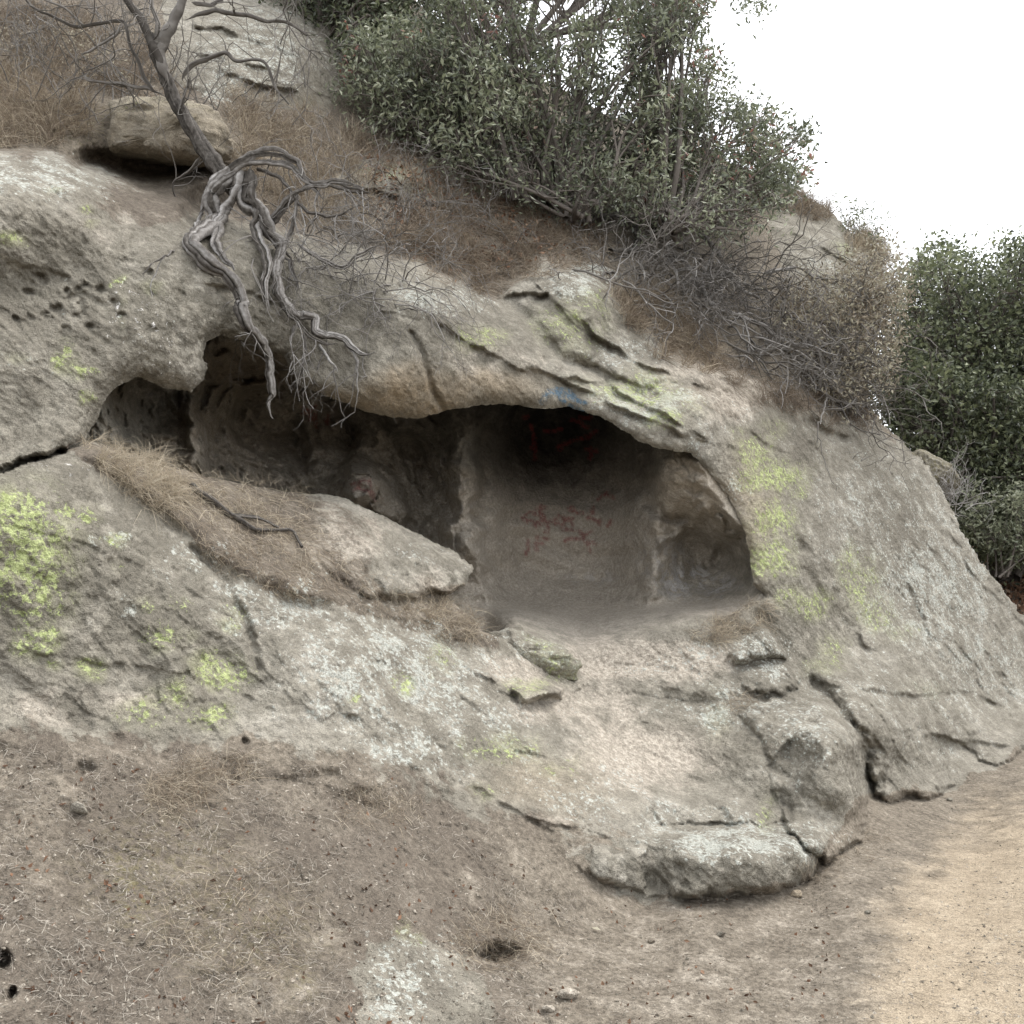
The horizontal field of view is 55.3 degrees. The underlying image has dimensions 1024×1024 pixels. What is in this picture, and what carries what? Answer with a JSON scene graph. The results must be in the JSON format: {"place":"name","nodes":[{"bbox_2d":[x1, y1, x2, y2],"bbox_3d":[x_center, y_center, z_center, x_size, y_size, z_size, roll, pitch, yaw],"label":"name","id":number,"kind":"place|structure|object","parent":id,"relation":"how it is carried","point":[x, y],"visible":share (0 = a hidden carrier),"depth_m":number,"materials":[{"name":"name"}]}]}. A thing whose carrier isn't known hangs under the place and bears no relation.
{"place":"outdoors","nodes":[
{"label":"outdoors","id":0,"kind":"place"},
{"bbox_2d":[139,449,335,551],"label":"dry grass","id":1,"kind":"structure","parent":0,"point":[263,515],"depth_m":5.68,"materials":[{"name":"brown plant"}]},
{"bbox_2d":[0,0,894,434],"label":"hillside","id":2,"kind":"structure","parent":0,"point":[154,180],"depth_m":8.68,"materials":[{"name":"plant"}]},
{"bbox_2d":[0,46,114,153],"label":"dry grass","id":3,"kind":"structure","parent":2,"relation":"on","point":[11,115],"depth_m":6.80,"materials":[{"name":"brown plant"}]},
{"bbox_2d":[0,0,195,98],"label":"dry grass","id":4,"kind":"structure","parent":2,"relation":"on","point":[3,9],"depth_m":8.13,"materials":[{"name":"brown plant"}]},
{"bbox_2d":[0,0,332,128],"bbox_3d":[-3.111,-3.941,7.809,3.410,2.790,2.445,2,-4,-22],"label":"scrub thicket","id":5,"kind":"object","parent":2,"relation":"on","point":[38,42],"visible":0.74,"depth_m":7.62,"materials":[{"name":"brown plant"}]},
{"bbox_2d":[107,95,233,167],"bbox_3d":[-2.504,-2.792,7.150,1.053,0.747,1.028,0,-4,0],"label":"ledge boulder","id":6,"kind":"object","parent":2,"relation":"on","point":[141,143],"visible":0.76,"depth_m":6.72,"materials":[{"name":"stone"}]},
{"bbox_2d":[161,0,340,118],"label":"rock crag","id":7,"kind":"structure","parent":2,"relation":"on","point":[229,31],"depth_m":8.88,"materials":[{"name":"stone"}]},
{"bbox_2d":[204,68,397,234],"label":"dry grass","id":8,"kind":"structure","parent":2,"relation":"on","point":[269,131],"depth_m":8.04,"materials":[{"name":"brown plant"}]},
{"bbox_2d":[258,0,434,91],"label":"evergreen tree","id":9,"kind":"object","parent":2,"relation":"on","point":[323,10],"visible":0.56,"depth_m":9.79,"materials":[{"name":"green plant"}]},
{"bbox_2d":[344,152,474,212],"bbox_3d":[-1.033,-3.066,8.874,1.479,0.825,0.667,4,-5,-45],"label":"flat rock","id":10,"kind":"object","parent":2,"relation":"on","point":[384,182],"visible":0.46,"depth_m":8.64,"materials":[{"name":"stone"}]},
{"bbox_2d":[318,0,537,185],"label":"evergreen shrub","id":11,"kind":"object","parent":2,"relation":"on","point":[391,74],"visible":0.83,"depth_m":9.15,"materials":[{"name":"green plant"}]},
{"bbox_2d":[335,117,546,217],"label":"dry grass","id":12,"kind":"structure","parent":2,"relation":"on","point":[399,158],"depth_m":9.06,"materials":[{"name":"brown plant"}]},
{"bbox_2d":[312,97,619,282],"bbox_3d":[-0.105,-2.869,8.970,2.462,2.797,4.550,-2,-4,28],"label":"dead brush","id":13,"kind":"object","parent":2,"relation":"on","point":[488,203],"visible":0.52,"depth_m":8.65,"materials":[{"name":"brown plant"}]},
{"bbox_2d":[358,135,594,281],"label":"leaf flakes","id":14,"kind":"object","parent":2,"relation":"on","point":[424,201],"visible":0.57,"depth_m":8.80,"materials":[{"name":"brown plant"}]},
{"bbox_2d":[361,173,621,305],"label":"dry grass","id":15,"kind":"structure","parent":2,"relation":"on","point":[469,233],"depth_m":8.60,"materials":[{"name":"brown plant"}]},
{"bbox_2d":[392,0,705,208],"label":"evergreen shrub","id":16,"kind":"object","parent":2,"relation":"on","point":[580,124],"visible":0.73,"depth_m":9.57,"materials":[{"name":"green plant"}]},
{"bbox_2d":[401,118,795,256],"bbox_3d":[0.822,-3.097,9.418,3.784,1.553,1.436,0,-4,0],"label":"evergreen shrub","id":17,"kind":"object","parent":2,"relation":"on","point":[584,206],"visible":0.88,"depth_m":9.18,"materials":[{"name":"green plant"}]},
{"bbox_2d":[575,210,641,253],"bbox_3d":[1.040,-2.819,9.815,0.544,0.799,1.032,-2,-4,30],"label":"exposed root","id":18,"kind":"object","parent":2,"relation":"on","point":[637,240],"visible":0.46,"depth_m":9.78,"materials":[{"name":"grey wood"}]},
{"bbox_2d":[599,268,749,376],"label":"dry grass","id":19,"kind":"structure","parent":2,"relation":"on","point":[634,317],"depth_m":8.69,"materials":[{"name":"brown plant"}]},
{"bbox_2d":[611,0,827,238],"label":"evergreen shrub","id":20,"kind":"object","parent":2,"relation":"on","point":[765,166],"visible":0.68,"depth_m":10.08,"materials":[{"name":"green plant"}]},
{"bbox_2d":[710,0,781,38],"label":"evergreen shrub","id":21,"kind":"object","parent":20,"relation":"attached to","point":[745,5],"visible":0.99,"depth_m":10.45,"materials":[{"name":"green plant"}]},
{"bbox_2d":[572,112,962,491],"bbox_3d":[2.383,-2.495,10.265,3.678,5.732,5.485,-3,-5,40],"label":"dead shrub","id":22,"kind":"object","parent":2,"relation":"on","point":[727,274],"visible":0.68,"depth_m":9.42,"materials":[{"name":"grey plant"}]},
{"bbox_2d":[706,350,886,437],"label":"dry grass","id":23,"kind":"structure","parent":2,"relation":"on","point":[786,398],"depth_m":9.05,"materials":[{"name":"brown plant"}]},
{"bbox_2d":[768,194,884,314],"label":"rock crag","id":24,"kind":"structure","parent":2,"relation":"on","point":[821,235],"depth_m":11.89,"materials":[{"name":"stone"}]},
{"bbox_2d":[771,181,851,228],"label":"dry grass","id":25,"kind":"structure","parent":24,"relation":"on","point":[826,206],"depth_m":12.67,"materials":[{"name":"brown plant"}]},
{"bbox_2d":[756,222,930,432],"bbox_3d":[3.536,-2.003,10.372,1.901,2.554,2.350,-1,-4,17],"label":"withered bush","id":26,"kind":"object","parent":2,"relation":"on","point":[868,290],"visible":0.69,"depth_m":9.93,"materials":[{"name":"brown plant"}]},
{"bbox_2d":[0,725,1023,1023],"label":"dirt slope","id":27,"kind":"structure","parent":0,"point":[922,813],"depth_m":3.97,"materials":[{"name":"soil"}]},
{"bbox_2d":[70,801,87,814],"bbox_3d":[-1.646,1.124,3.708,0.080,0.059,0.072,0,-4,0],"label":"stone","id":28,"kind":"object","parent":27,"relation":"on","point":[78,806],"visible":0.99,"depth_m":3.68,"materials":[{"name":"stone"}]},
{"bbox_2d":[122,736,277,832],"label":"dry grass","id":29,"kind":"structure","parent":27,"relation":"on","point":[170,785],"depth_m":4.07,"materials":[{"name":"brown plant"}]},
{"bbox_2d":[139,835,320,1011],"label":"dry grass","id":30,"kind":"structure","parent":27,"relation":"on","point":[240,907],"depth_m":3.43,"materials":[{"name":"brown plant"}]},
{"bbox_2d":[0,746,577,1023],"bbox_3d":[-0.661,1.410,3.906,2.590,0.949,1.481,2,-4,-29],"label":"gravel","id":31,"kind":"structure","parent":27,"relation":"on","point":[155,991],"depth_m":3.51,"materials":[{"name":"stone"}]},
{"bbox_2d":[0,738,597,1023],"bbox_3d":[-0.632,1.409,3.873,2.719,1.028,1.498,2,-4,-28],"label":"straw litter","id":32,"kind":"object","parent":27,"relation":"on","point":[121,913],"visible":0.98,"depth_m":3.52,"materials":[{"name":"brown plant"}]},
{"bbox_2d":[329,772,429,835],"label":"dry grass","id":33,"kind":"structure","parent":27,"relation":"on","point":[375,805],"depth_m":4.50,"materials":[{"name":"brown plant"}]},
{"bbox_2d":[344,939,493,1023],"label":"buried rock","id":34,"kind":"object","parent":27,"relation":"on","point":[415,978],"visible":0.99,"depth_m":3.51,"materials":[{"name":"stone"}]},
{"bbox_2d":[0,753,848,1023],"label":"leaf flakes","id":35,"kind":"object","parent":27,"relation":"on","point":[331,938],"visible":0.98,"depth_m":3.68,"materials":[{"name":"brown plant"}]},
{"bbox_2d":[437,892,571,976],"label":"dry grass","id":36,"kind":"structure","parent":27,"relation":"on","point":[510,940],"depth_m":4.09,"materials":[{"name":"brown plant"}]},
{"bbox_2d":[542,1005,555,1012],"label":"stone","id":37,"kind":"object","parent":27,"relation":"on","point":[549,1008],"visible":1,"depth_m":3.56,"materials":[{"name":"stone"}]},
{"bbox_2d":[557,988,577,998],"bbox_3d":[0.210,1.821,3.693,0.081,0.053,0.065,0,-4,0],"label":"stone","id":38,"kind":"object","parent":27,"relation":"on","point":[568,993],"visible":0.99,"depth_m":3.67,"materials":[{"name":"stone"}]},
{"bbox_2d":[716,931,725,936],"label":"stone","id":39,"kind":"object","parent":27,"relation":"on","point":[720,933],"visible":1,"depth_m":4.41,"materials":[{"name":"stone"}]},
{"bbox_2d":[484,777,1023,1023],"bbox_3d":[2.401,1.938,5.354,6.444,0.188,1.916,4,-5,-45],"label":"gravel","id":40,"kind":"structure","parent":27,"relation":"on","point":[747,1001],"depth_m":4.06,"materials":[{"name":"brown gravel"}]},
{"bbox_2d":[491,787,1023,1023],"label":"straw litter","id":41,"kind":"object","parent":27,"relation":"on","point":[801,962],"visible":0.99,"depth_m":4.04,"materials":[{"name":"brown plant"}]},
{"bbox_2d":[790,890,801,897],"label":"stone","id":42,"kind":"object","parent":27,"relation":"on","point":[796,893],"visible":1,"depth_m":5.04,"materials":[{"name":"stone"}]},
{"bbox_2d":[795,829,897,883],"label":"dry grass","id":43,"kind":"structure","parent":27,"relation":"on","point":[845,856],"depth_m":5.50,"materials":[{"name":"brown plant"}]},
{"bbox_2d":[416,0,1023,433],"label":"sky","id":44,"kind":"structure","parent":0,"point":[917,105],"materials":[{"name":"white"}]},
{"bbox_2d":[875,818,1023,1023],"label":"path","id":45,"kind":"structure","parent":0,"point":[1009,832],"depth_m":4.37,"materials":[{"name":"soil"}]},
{"bbox_2d":[953,506,1023,614],"bbox_3d":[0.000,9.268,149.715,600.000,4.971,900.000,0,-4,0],"label":"ground","id":46,"kind":"structure","parent":0,"point":[1005,588],"depth_m":13.86,"materials":[{"name":"soil"}]},
{"bbox_2d":[0,151,1023,899],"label":"rock outcrop","id":47,"kind":"object","parent":46,"relation":"on","point":[598,491],"visible":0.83,"depth_m":6.55,"materials":[{"name":"stone"}]},
{"bbox_2d":[1,0,392,427],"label":"bare tree","id":48,"kind":"object","parent":47,"relation":"on","point":[235,183],"visible":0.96,"depth_m":6.44,"materials":[{"name":"grey plant"}]},
{"bbox_2d":[61,435,498,656],"bbox_3d":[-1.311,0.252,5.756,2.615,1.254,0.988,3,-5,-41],"label":"soil bank","id":49,"kind":"structure","parent":47,"relation":"on","point":[81,454],"depth_m":5.49,"materials":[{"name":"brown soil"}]},
{"bbox_2d":[64,421,217,538],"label":"dry grass","id":50,"kind":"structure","parent":49,"relation":"on","point":[125,479],"depth_m":5.13,"materials":[{"name":"beige plant"}]},
{"bbox_2d":[189,482,302,547],"bbox_3d":[-1.514,0.022,5.557,0.631,0.363,0.155,2,-4,-25],"label":"fallen branch","id":51,"kind":"object","parent":49,"relation":"on","point":[238,517],"visible":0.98,"depth_m":5.50,"materials":[{"name":"grey wood"}]},
{"bbox_2d":[295,493,473,605],"bbox_3d":[-0.732,0.225,6.176,1.270,0.720,0.852,2,-4,-28],"label":"jutting rock","id":52,"kind":"object","parent":49,"relation":"on","point":[375,543],"visible":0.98,"depth_m":6.06,"materials":[{"name":"stone"}]},
{"bbox_2d":[398,578,504,653],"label":"dry grass","id":53,"kind":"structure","parent":49,"relation":"on","point":[444,605],"depth_m":6.07,"materials":[{"name":"brown plant"}]},
{"bbox_2d":[131,46,506,423],"bbox_3d":[-1.278,-1.945,7.529,2.552,2.846,3.346,0,-4,0],"label":"dead brush","id":54,"kind":"object","parent":47,"relation":"on","point":[325,265],"visible":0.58,"depth_m":6.70,"materials":[{"name":"grey plant"}]},
{"bbox_2d":[489,625,582,680],"bbox_3d":[0.114,0.958,6.628,0.726,0.380,0.562,0,-4,0],"label":"flat stone","id":55,"kind":"object","parent":47,"relation":"on","point":[555,659],"visible":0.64,"depth_m":6.45,"materials":[{"name":"stone"}]},
{"bbox_2d":[685,590,784,654],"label":"dry grass","id":56,"kind":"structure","parent":47,"relation":"on","point":[719,630],"depth_m":7.20,"materials":[{"name":"brown plant"}]},
{"bbox_2d":[713,687,770,714],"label":"dry grass","id":57,"kind":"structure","parent":47,"relation":"on","point":[748,696],"depth_m":6.69,"materials":[{"name":"beige plant"}]},
{"bbox_2d":[727,630,795,692],"bbox_3d":[1.863,1.067,7.066,0.693,0.433,0.360,2,-4,-31],"label":"threshold rock","id":58,"kind":"object","parent":47,"relation":"on","point":[756,665],"visible":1,"depth_m":7.03,"materials":[{"name":"stone"}]},
{"bbox_2d":[874,221,1023,525],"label":"oak tree","id":59,"kind":"object","parent":46,"relation":"on","point":[998,230],"visible":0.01,"depth_m":19.40,"materials":[{"name":"green plant"}]},
{"bbox_2d":[878,224,1023,458],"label":"oak tree","id":60,"kind":"object","parent":46,"relation":"on","point":[955,327],"visible":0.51,"depth_m":14.01,"materials":[{"name":"green plant"}]},
{"bbox_2d":[954,471,1023,578],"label":"bush","id":61,"kind":"object","parent":46,"relation":"on","point":[1001,538],"visible":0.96,"depth_m":12.52,"materials":[{"name":"green plant"}]},
{"bbox_2d":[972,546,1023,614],"bbox_3d":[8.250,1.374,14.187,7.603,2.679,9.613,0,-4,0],"label":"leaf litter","id":62,"kind":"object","parent":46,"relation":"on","point":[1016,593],"visible":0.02,"depth_m":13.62,"materials":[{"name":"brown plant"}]},
{"bbox_2d":[868,333,1023,585],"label":"oak tree","id":63,"kind":"object","parent":62,"relation":"on","point":[998,452],"visible":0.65,"depth_m":13.08,"materials":[{"name":"green plant"}]},
{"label":"hill backslope","id":64,"kind":"structure","parent":0,"visible":0},
{"bbox_2d":[420,0,717,64],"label":"evergreen tree","id":65,"kind":"object","parent":64,"relation":"on","point":[545,20],"visible":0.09,"depth_m":13.27,"materials":[{"name":"green plant"}]},
{"bbox_2d":[826,187,904,257],"bbox_3d":[4.635,-3.762,12.778,1.156,1.116,1.090,0,-4,0],"label":"ridge shrub","id":66,"kind":"object","parent":64,"relation":"on","point":[860,216],"visible":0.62,"depth_m":12.67,"materials":[{"name":"brown plant"}]},
{"bbox_2d":[833,204,905,271],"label":"dry grass","id":67,"kind":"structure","parent":64,"relation":"on","point":[859,239],"depth_m":12.46,"materials":[{"name":"brown plant"}]},
{"bbox_2d":[912,449,961,499],"bbox_3d":[4.911,-0.401,11.422,0.629,0.700,1.174,-2,-4,29],"label":"mossy boulder","id":68,"kind":"object","parent":64,"relation":"on","point":[934,462],"visible":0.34,"depth_m":11.06,"materials":[{"name":"stone"}]},
{"bbox_2d":[928,436,1004,530],"bbox_3d":[5.019,-0.309,11.021,1.076,1.077,0.737,0,-4,0],"label":"dry bush","id":69,"kind":"object","parent":64,"relation":"on","point":[950,493],"visible":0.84,"depth_m":10.98,"materials":[{"name":"grey plant"}]}
]}

